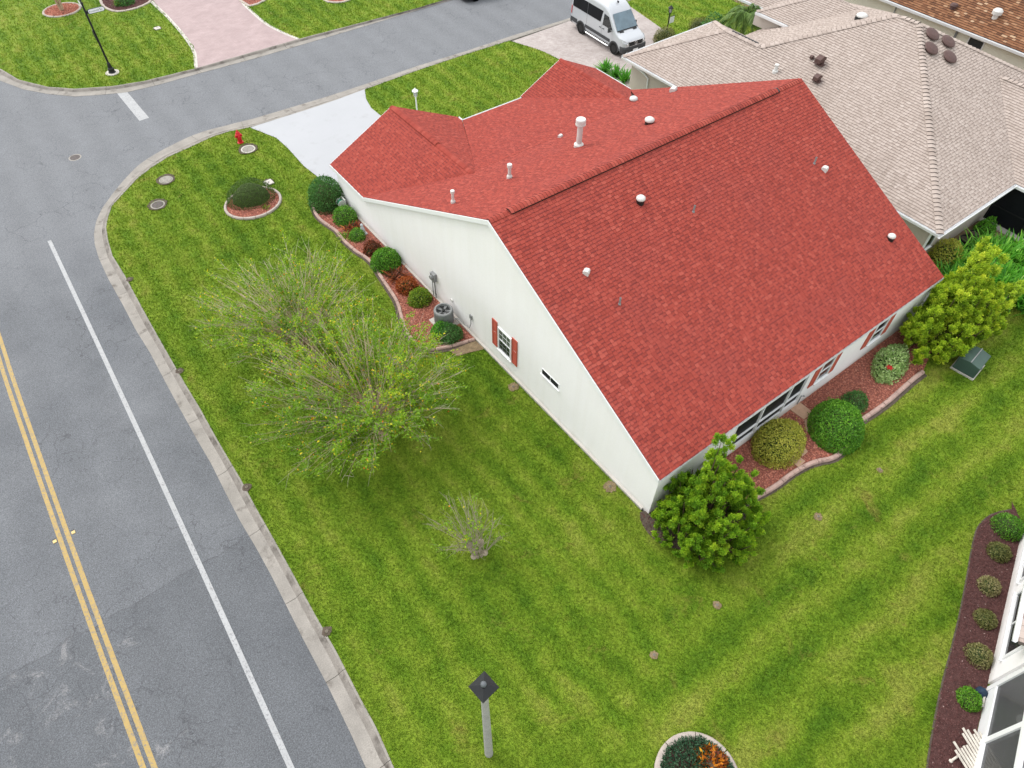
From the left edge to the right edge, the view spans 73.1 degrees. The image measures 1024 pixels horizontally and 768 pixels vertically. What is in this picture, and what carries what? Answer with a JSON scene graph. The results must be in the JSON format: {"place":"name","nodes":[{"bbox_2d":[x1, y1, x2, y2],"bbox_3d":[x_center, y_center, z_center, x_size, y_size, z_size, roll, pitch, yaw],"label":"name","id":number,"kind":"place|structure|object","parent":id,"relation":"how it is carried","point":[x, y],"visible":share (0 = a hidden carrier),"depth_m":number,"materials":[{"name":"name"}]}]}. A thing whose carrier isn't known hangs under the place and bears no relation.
{"place":"outdoors","nodes":[
{"label":"outdoors","id":0,"kind":"place"},
{"bbox_2d":[0,0,194,88],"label":"lawn","id":1,"kind":"structure","parent":0,"point":[111,33],"depth_m":47.10,"materials":[{"name":"plant"}]},
{"bbox_2d":[45,3,78,15],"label":"red gravel","id":2,"kind":"structure","parent":1,"relation":"on","point":[66,7],"depth_m":50.44,"materials":[{"name":"red gravel"}]},
{"bbox_2d":[78,0,118,75],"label":"lamp post","id":3,"kind":"object","parent":1,"relation":"on","point":[111,70],"visible":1,"depth_m":42.67,"materials":[{"name":"black metal"}]},
{"bbox_2d":[102,0,148,9],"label":"bark mulch","id":4,"kind":"object","parent":1,"relation":"on","point":[121,7],"visible":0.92,"depth_m":51.08,"materials":[{"name":"brown wood"}]},
{"bbox_2d":[99,0,152,11],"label":"bed edging","id":5,"kind":"object","parent":4,"relation":"on","point":[112,10],"visible":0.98,"depth_m":50.74,"materials":[{"name":"concrete"}]},
{"bbox_2d":[152,1,197,67],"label":"driveway border","id":6,"kind":"object","parent":1,"relation":"on","point":[184,37],"visible":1,"depth_m":48.29,"materials":[{"name":"concrete"}]},
{"bbox_2d":[153,0,295,67],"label":"driveway","id":7,"kind":"structure","parent":0,"point":[214,31],"depth_m":48.82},
{"bbox_2d":[0,0,571,767],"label":"road","id":8,"kind":"structure","parent":0,"point":[192,694],"depth_m":25.26,"materials":[{"name":"grey asphalt"}]},
{"bbox_2d":[0,356,145,767],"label":"line","id":9,"kind":"object","parent":8,"relation":"on","point":[127,725],"visible":1,"depth_m":22.96,"materials":[{"name":"yellow paint"}]},
{"bbox_2d":[0,333,157,767],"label":"line","id":10,"kind":"object","parent":8,"relation":"on","point":[140,730],"visible":1,"depth_m":23.17,"materials":[{"name":"yellow paint"}]},
{"bbox_2d":[117,92,148,120],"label":"stop line","id":11,"kind":"object","parent":8,"relation":"on","point":[139,113],"visible":1,"depth_m":42.31,"materials":[{"name":"white paint"}]},
{"bbox_2d":[48,240,293,767],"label":"edge line","id":12,"kind":"object","parent":8,"relation":"on","point":[255,688],"visible":1,"depth_m":24.07,"materials":[{"name":"white paint"}]},
{"bbox_2d":[0,0,450,96],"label":"kerb","id":13,"kind":"structure","parent":8,"relation":"on","point":[6,77],"depth_m":44.72,"materials":[{"name":"concrete"}]},
{"bbox_2d":[94,0,630,767],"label":"kerb","id":14,"kind":"structure","parent":8,"relation":"on","point":[364,732],"depth_m":25.97,"materials":[{"name":"concrete"}]},
{"bbox_2d":[250,89,380,190],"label":"driveway","id":15,"kind":"structure","parent":0,"point":[317,140],"depth_m":40.59,"materials":[{"name":"white concrete"}]},
{"bbox_2d":[242,0,441,38],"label":"lawn","id":16,"kind":"structure","parent":0,"point":[337,9],"depth_m":50.70,"materials":[{"name":"plant"}]},
{"bbox_2d":[241,2,298,38],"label":"driveway border","id":17,"kind":"object","parent":16,"relation":"on","point":[260,19],"visible":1,"depth_m":49.40,"materials":[{"name":"concrete"}]},
{"bbox_2d":[365,40,558,118],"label":"lawn","id":18,"kind":"structure","parent":0,"point":[479,86],"depth_m":44.23,"materials":[{"name":"plant"}]},
{"bbox_2d":[106,127,1023,767],"bbox_3d":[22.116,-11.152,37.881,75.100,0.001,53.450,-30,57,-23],"label":"lawn","id":19,"kind":"structure","parent":0,"point":[378,698],"depth_m":23.57,"materials":[{"name":"plant"}]},
{"bbox_2d":[147,199,166,209],"bbox_3d":[-18.391,-9.315,35.866,0.948,0.068,0.990,4,51,3],"label":"valve cover","id":20,"kind":"object","parent":19,"relation":"on","point":[160,204],"visible":1,"depth_m":35.81,"materials":[{"name":"concrete"}]},
{"bbox_2d":[156,174,174,184],"bbox_3d":[-18.670,-11.023,37.266,0.988,0.068,1.013,-30,57,-23],"label":"valve cover","id":21,"kind":"object","parent":19,"relation":"on","point":[165,179],"visible":1,"depth_m":37.22,"materials":[{"name":"concrete"}]},
{"bbox_2d":[238,143,257,153],"bbox_3d":[-15.000,-13.365,39.230,1.120,0.068,1.078,-30,57,-23],"label":"valve cover","id":22,"kind":"object","parent":19,"relation":"on","point":[248,148],"visible":1,"depth_m":39.18,"materials":[{"name":"concrete"}]},
{"bbox_2d":[227,189,278,217],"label":"red gravel","id":23,"kind":"structure","parent":19,"relation":"on","point":[246,210],"depth_m":35.64,"materials":[{"name":"red gravel"}]},
{"bbox_2d":[226,177,275,210],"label":"shrub","id":24,"kind":"object","parent":23,"relation":"on","point":[247,194],"visible":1,"depth_m":35.60,"materials":[{"name":"green plant"}]},
{"bbox_2d":[224,186,281,219],"bbox_3d":[-13.482,-9.448,36.001,2.971,0.137,2.733,-30,57,-23],"label":"bed edging","id":25,"kind":"object","parent":23,"relation":"on","point":[273,209],"visible":0.8,"depth_m":35.43,"materials":[{"name":"concrete"}]},
{"bbox_2d":[188,228,381,376],"bbox_3d":[-9.397,-3.206,28.525,7.375,4.047,8.098,-30,57,-23],"label":"crepe myrtle","id":26,"kind":"object","parent":19,"relation":"on","point":[258,325],"visible":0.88,"depth_m":27.99,"materials":[{"name":"green plant"}]},
{"bbox_2d":[238,291,472,489],"bbox_3d":[-5.847,0.024,25.444,8.499,4.788,8.528,-30,57,-23],"label":"crepe myrtle","id":27,"kind":"object","parent":19,"relation":"on","point":[378,420],"visible":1,"depth_m":24.92,"materials":[{"name":"green plant"}]},
{"bbox_2d":[311,210,470,353],"bbox_3d":[-6.392,-5.330,32.746,2.415,0.001,13.179,-30,57,-23],"label":"worn edge","id":28,"kind":"object","parent":19,"relation":"on","point":[388,292],"visible":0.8,"depth_m":32.01,"materials":[{"name":"soil"}]},
{"bbox_2d":[312,204,474,350],"bbox_3d":[-6.369,-5.423,32.781,2.278,0.128,12.975,-30,57,-23],"label":"bed edging","id":29,"kind":"object","parent":19,"relation":"on","point":[320,219],"visible":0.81,"depth_m":31.95,"materials":[{"name":"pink concrete"}]},
{"bbox_2d":[316,209,473,346],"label":"red gravel","id":30,"kind":"structure","parent":19,"relation":"on","point":[394,289],"depth_m":31.36,"materials":[{"name":"red gravel"}]},
{"bbox_2d":[306,174,346,214],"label":"shrub","id":31,"kind":"object","parent":30,"relation":"on","point":[325,195],"visible":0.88,"depth_m":35.20,"materials":[{"name":"green plant"}]},
{"bbox_2d":[331,203,357,227],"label":"shrub","id":32,"kind":"object","parent":30,"relation":"on","point":[342,216],"visible":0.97,"depth_m":34.71,"materials":[{"name":"green plant"}]},
{"bbox_2d":[348,227,365,242],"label":"shrub","id":33,"kind":"object","parent":30,"relation":"on","point":[357,235],"visible":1,"depth_m":34.01,"materials":[{"name":"green plant"}]},
{"bbox_2d":[362,239,382,256],"bbox_3d":[-6.786,-6.660,33.486,1.063,0.732,0.998,-30,57,-23],"label":"croton","id":34,"kind":"object","parent":30,"relation":"on","point":[371,247],"visible":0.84,"depth_m":33.33,"materials":[{"name":"red plant"}]},
{"bbox_2d":[370,246,401,274],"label":"shrub","id":35,"kind":"object","parent":30,"relation":"on","point":[385,258],"visible":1,"depth_m":32.52,"materials":[{"name":"green plant"}]},
{"bbox_2d":[381,265,410,284],"bbox_3d":[-5.469,-5.211,32.377,1.365,0.448,1.567,27,55,20],"label":"croton","id":36,"kind":"object","parent":30,"relation":"on","point":[394,274],"visible":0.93,"depth_m":32.40,"materials":[{"name":"red plant"}]},
{"bbox_2d":[395,275,418,295],"bbox_3d":[-4.842,-4.600,31.798,1.116,0.792,1.166,-30,57,-23],"label":"croton","id":37,"kind":"object","parent":30,"relation":"on","point":[405,285],"visible":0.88,"depth_m":31.64,"materials":[{"name":"orange plant"}]},
{"bbox_2d":[406,286,432,307],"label":"shrub","id":38,"kind":"object","parent":30,"relation":"on","point":[419,296],"visible":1,"depth_m":31.13,"materials":[{"name":"green plant"}]},
{"bbox_2d":[429,303,459,327],"bbox_3d":[-2.994,-2.999,30.368,1.000,0.820,1.000,-30,57,-23],"label":"air conditioner","id":39,"kind":"object","parent":30,"relation":"on","point":[443,312],"visible":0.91,"depth_m":30.13,"materials":[{"name":"grey paint"}]},
{"bbox_2d":[436,321,464,345],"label":"shrub","id":40,"kind":"object","parent":30,"relation":"on","point":[452,334],"visible":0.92,"depth_m":29.73,"materials":[{"name":"green plant"}]},
{"bbox_2d":[450,341,482,355],"bbox_3d":[-1.924,-1.464,29.619,1.411,0.001,0.625,-22,54,-18],"label":"soil patch","id":41,"kind":"object","parent":19,"relation":"on","point":[473,346],"visible":1,"depth_m":29.67,"materials":[{"name":"beige soil"}]},
{"bbox_2d":[425,490,511,559],"bbox_3d":[-1.541,4.717,22.853,3.200,2.898,2.288,6,51,4],"label":"bare shrub","id":42,"kind":"object","parent":19,"relation":"on","point":[467,539],"visible":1,"depth_m":22.85,"materials":[{"name":"green plant"}]},
{"bbox_2d":[468,671,498,757],"bbox_3d":[-0.633,8.481,17.240,0.470,6.780,0.470,-36,60,-26],"label":"lamp post","id":43,"kind":"object","parent":19,"relation":"on","point":[483,686],"visible":1,"depth_m":14.94,"materials":[{"name":"black metal"}]},
{"bbox_2d":[330,58,943,513],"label":"house","id":44,"kind":"structure","parent":19,"relation":"on","point":[646,294],"depth_m":26.89,"materials":[{"name":"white paint"}]},
{"bbox_2d":[496,326,511,362],"bbox_3d":[-0.309,-1.601,27.885,0.110,1.330,0.960,-30,57,-23],"label":"window","id":45,"kind":"structure","parent":44,"relation":"in","point":[504,347],"depth_m":27.89,"materials":[{"name":"white glass"}]},
{"bbox_2d":[540,368,558,391],"bbox_3d":[1.431,-0.174,26.021,0.078,0.370,1.100,-30,57,-23],"label":"window","id":46,"kind":"structure","parent":44,"relation":"in","point":[544,374],"depth_m":26.04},
{"bbox_2d":[813,356,836,385],"bbox_3d":[12.237,-0.566,26.971,0.920,1.250,0.110,-30,57,-23],"label":"window","id":47,"kind":"structure","parent":44,"relation":"in","point":[825,369],"depth_m":27.13,"materials":[{"name":"white glass"}]},
{"bbox_2d":[866,318,890,346],"bbox_3d":[15.036,-2.174,28.324,0.980,1.250,0.110,-30,57,-23],"label":"window","id":48,"kind":"structure","parent":44,"relation":"in","point":[876,335],"depth_m":28.46,"materials":[{"name":"white glass"}]},
{"bbox_2d":[663,740,698,767],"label":"mulch bed","id":49,"kind":"object","parent":19,"relation":"on","point":[682,752],"visible":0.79,"depth_m":19.74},
{"bbox_2d":[660,734,734,767],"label":"ground cover","id":50,"kind":"object","parent":49,"relation":"on","point":[697,743],"visible":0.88,"depth_m":19.57,"materials":[{"name":"green plant"}]},
{"bbox_2d":[691,742,729,767],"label":"croton","id":51,"kind":"object","parent":49,"relation":"on","point":[714,760],"visible":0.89,"depth_m":19.32,"materials":[{"name":"orange plant"}]},
{"bbox_2d":[640,505,746,549],"bbox_3d":[6.583,4.712,24.636,3.718,0.001,2.672,-30,57,-23],"label":"soil bed","id":52,"kind":"object","parent":19,"relation":"on","point":[645,523],"visible":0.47,"depth_m":24.34,"materials":[{"name":"brown soil"}]},
{"bbox_2d":[651,432,772,572],"bbox_3d":[6.839,3.559,22.721,4.132,4.697,4.045,-30,57,-23],"label":"tree","id":53,"kind":"object","parent":52,"relation":"on","point":[709,495],"visible":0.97,"depth_m":22.93,"materials":[{"name":"green plant"}]},
{"bbox_2d":[654,731,736,767],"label":"bed edging","id":54,"kind":"object","parent":19,"relation":"on","point":[658,760],"visible":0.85,"depth_m":19.87,"materials":[{"name":"concrete"}]},
{"bbox_2d":[621,0,1023,253],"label":"house","id":55,"kind":"structure","parent":19,"relation":"on","point":[928,121],"depth_m":35.00,"materials":[{"name":"beige paint"}]},
{"bbox_2d":[725,329,931,496],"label":"red gravel","id":56,"kind":"structure","parent":19,"relation":"on","point":[829,395],"depth_m":28.21,"materials":[{"name":"red gravel"}]},
{"bbox_2d":[751,417,806,469],"bbox_3d":[10.210,2.063,26.220,2.620,1.130,1.994,-51,67,-33],"label":"shrub","id":57,"kind":"object","parent":56,"relation":"on","point":[777,444],"visible":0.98,"depth_m":25.94,"materials":[{"name":"yellow plant"}]},
{"bbox_2d":[790,402,810,419],"bbox_3d":[11.572,1.081,27.655,0.629,0.050,0.689,-30,57,-23],"label":"stepping stone","id":58,"kind":"object","parent":56,"relation":"on","point":[800,410],"visible":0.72,"depth_m":27.64,"materials":[{"name":"beige stone"}]},
{"bbox_2d":[803,397,866,455],"bbox_3d":[12.655,1.440,26.633,2.582,1.322,2.407,-30,57,-23],"label":"shrub","id":59,"kind":"object","parent":56,"relation":"on","point":[834,424],"visible":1,"depth_m":26.35,"materials":[{"name":"green plant"}]},
{"bbox_2d":[746,370,926,505],"bbox_3d":[13.003,2.079,26.828,10.842,0.149,0.798,-29,56,-22],"label":"bed edging","id":60,"kind":"object","parent":56,"relation":"on","point":[835,456],"visible":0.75,"depth_m":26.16,"materials":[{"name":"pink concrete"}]},
{"bbox_2d":[839,390,868,412],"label":"shrub","id":61,"kind":"object","parent":56,"relation":"on","point":[857,398],"visible":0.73,"depth_m":27.56,"materials":[{"name":"green plant"}]},
{"bbox_2d":[870,343,910,384],"bbox_3d":[15.951,-0.983,28.978,1.448,0.948,2.624,29,56,21],"label":"shrub","id":62,"kind":"object","parent":56,"relation":"on","point":[895,356],"visible":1,"depth_m":28.72,"materials":[{"name":"green plant"}]},
{"bbox_2d":[844,0,1023,69],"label":"house","id":63,"kind":"structure","parent":19,"relation":"on","point":[995,28],"depth_m":44.08,"materials":[{"name":"beige paint"}]},
{"bbox_2d":[967,36,984,49],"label":"window","id":64,"kind":"structure","parent":63,"relation":"in","point":[974,42],"depth_m":44.26,"materials":[{"name":"black glass"}]},
{"bbox_2d":[899,236,1023,365],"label":"juniper","id":65,"kind":"object","parent":19,"relation":"on","point":[963,303],"visible":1,"depth_m":28.77,"materials":[{"name":"green plant"}]},
{"bbox_2d":[926,509,1010,767],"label":"worn edge","id":66,"kind":"object","parent":19,"relation":"on","point":[931,736],"visible":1,"depth_m":21.77,"materials":[{"name":"soil"}]},
{"bbox_2d":[950,346,990,379],"bbox_3d":[19.266,-0.940,28.982,1.160,0.820,0.980,-36,60,-26],"label":"utility box","id":67,"kind":"object","parent":19,"relation":"on","point":[970,365],"visible":0.84,"depth_m":28.72,"materials":[{"name":"metal"}]},
{"bbox_2d":[939,236,1003,276],"bbox_3d":[21.485,-5.612,32.457,3.325,1.310,4.294,23,54,17],"label":"strap leaf plant","id":68,"kind":"object","parent":19,"relation":"on","point":[964,252],"visible":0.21,"depth_m":32.66,"materials":[{"name":"green plant"}]},
{"bbox_2d":[928,503,1022,767],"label":"mulch bed","id":69,"kind":"object","parent":19,"relation":"on","point":[956,675],"visible":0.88,"depth_m":21.82,"materials":[{"name":"brown wood"}]},
{"bbox_2d":[953,727,982,767],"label":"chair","id":70,"kind":"object","parent":69,"relation":"on","point":[969,749],"visible":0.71,"depth_m":19.64,"materials":[{"name":"white plastic"}]},
{"bbox_2d":[956,685,983,712],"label":"shrub","id":71,"kind":"object","parent":69,"relation":"on","point":[968,698],"visible":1,"depth_m":20.58,"materials":[{"name":"green plant"}]},
{"bbox_2d":[963,642,993,669],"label":"shrub","id":72,"kind":"object","parent":69,"relation":"on","point":[977,655],"visible":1,"depth_m":21.38,"materials":[{"name":"green plant"}]},
{"bbox_2d":[972,607,998,630],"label":"shrub","id":73,"kind":"object","parent":69,"relation":"on","point":[984,619],"visible":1,"depth_m":22.15,"materials":[{"name":"green plant"}]},
{"bbox_2d":[976,575,1001,597],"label":"shrub","id":74,"kind":"object","parent":69,"relation":"on","point":[988,586],"visible":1,"depth_m":22.84,"materials":[{"name":"green plant"}]},
{"bbox_2d":[986,541,1011,562],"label":"shrub","id":75,"kind":"object","parent":69,"relation":"on","point":[997,551],"visible":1,"depth_m":23.61,"materials":[{"name":"green plant"}]},
{"bbox_2d":[989,512,1023,541],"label":"shrub","id":76,"kind":"object","parent":69,"relation":"on","point":[1008,527],"visible":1,"depth_m":24.14,"materials":[{"name":"green plant"}]},
{"bbox_2d":[960,247,1021,314],"bbox_3d":[21.997,-4.955,31.916,3.648,1.321,4.074,19,53,14],"label":"strap leaf plant","id":77,"kind":"object","parent":19,"relation":"on","point":[1004,277],"visible":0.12,"depth_m":31.77,"materials":[{"name":"green plant"}]},
{"bbox_2d":[970,533,1023,767],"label":"house","id":78,"kind":"structure","parent":19,"relation":"on","point":[1001,729],"depth_m":19.87,"materials":[{"name":"white paint"}]},
{"bbox_2d":[999,588,1023,661],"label":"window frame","id":79,"kind":"structure","parent":78,"relation":"in","point":[1008,648],"depth_m":21.33,"materials":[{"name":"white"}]},
{"bbox_2d":[1015,546,1023,584],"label":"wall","id":80,"kind":"structure","parent":78,"relation":"in","point":[1020,575],"depth_m":22.71,"materials":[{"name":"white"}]},
{"bbox_2d":[978,226,1023,269],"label":"strap leaf plant","id":81,"kind":"object","parent":19,"relation":"on","point":[1021,247],"visible":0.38,"depth_m":33.02,"materials":[{"name":"green plant"}]},
{"bbox_2d":[996,259,1023,314],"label":"strap leaf plant","id":82,"kind":"object","parent":19,"relation":"on","point":[1020,271],"visible":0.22,"depth_m":31.75,"materials":[{"name":"green plant"}]},
{"bbox_2d":[1006,277,1023,315],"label":"strap leaf plant","id":83,"kind":"object","parent":19,"relation":"on","point":[1019,303],"visible":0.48,"depth_m":31.19,"materials":[{"name":"green plant"}]},
{"bbox_2d":[513,7,662,86],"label":"driveway","id":84,"kind":"structure","parent":0,"point":[567,41],"depth_m":47.82,"materials":[{"name":"beige concrete"}]},
{"bbox_2d":[593,58,617,74],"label":"spiky plant","id":85,"kind":"object","parent":84,"relation":"on","point":[604,65],"visible":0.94,"depth_m":45.18,"materials":[{"name":"green plant"}]},
{"bbox_2d":[570,0,645,54],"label":"van","id":86,"kind":"object","parent":84,"relation":"on","point":[612,24],"visible":0.98,"depth_m":46.21,"materials":[{"name":"white metal"}]},
{"bbox_2d":[615,67,631,84],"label":"spiky plant","id":87,"kind":"object","parent":84,"relation":"on","point":[624,76],"visible":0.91,"depth_m":44.36,"materials":[{"name":"green plant"}]},
{"bbox_2d":[626,0,756,35],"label":"lawn","id":88,"kind":"structure","parent":0,"point":[698,13],"depth_m":51.49,"materials":[{"name":"plant"}]},
{"bbox_2d":[652,26,675,42],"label":"shrub","id":89,"kind":"object","parent":88,"relation":"on","point":[665,33],"visible":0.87,"depth_m":47.88,"materials":[{"name":"green plant"}]},
{"bbox_2d":[688,16,709,29],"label":"shrub","id":90,"kind":"object","parent":88,"relation":"on","point":[694,24],"visible":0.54,"depth_m":49.05,"materials":[{"name":"green plant"}]},
{"bbox_2d":[701,10,731,28],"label":"shrub","id":91,"kind":"object","parent":88,"relation":"on","point":[717,14],"visible":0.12,"depth_m":46.50,"materials":[{"name":"green plant"}]},
{"bbox_2d":[718,3,761,34],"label":"palm tree","id":92,"kind":"object","parent":88,"relation":"on","point":[741,16],"visible":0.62,"depth_m":45.08,"materials":[{"name":"green plant"}]},
{"label":"lawn","id":93,"kind":"structure","parent":0,"visible":0},
{"bbox_2d":[936,256,996,283],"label":"strap leaf plant","id":94,"kind":"object","parent":93,"relation":"on","point":[949,268],"visible":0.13,"depth_m":32.28,"materials":[{"name":"green plant"}]},
{"bbox_2d":[948,220,1010,243],"bbox_3d":[23.077,-7.232,34.657,5.662,0.001,2.138,-24,55,-19],"label":"soil bed","id":95,"kind":"object","parent":93,"relation":"on","point":[971,227],"visible":0.17,"depth_m":34.97,"materials":[{"name":"brown soil"}]},
{"bbox_2d":[928,235,966,272],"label":"shrub","id":96,"kind":"object","parent":95,"relation":"on","point":[940,253],"visible":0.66,"depth_m":32.85,"materials":[{"name":"green plant"}]},
{"bbox_2d":[972,216,997,236],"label":"shrub","id":97,"kind":"object","parent":95,"relation":"on","point":[984,224],"visible":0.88,"depth_m":34.67,"materials":[{"name":"green plant"}]},
{"bbox_2d":[959,225,1023,266],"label":"strap leaf plant","id":98,"kind":"object","parent":95,"relation":"on","point":[1005,249],"visible":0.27,"depth_m":33.10,"materials":[{"name":"green plant"}]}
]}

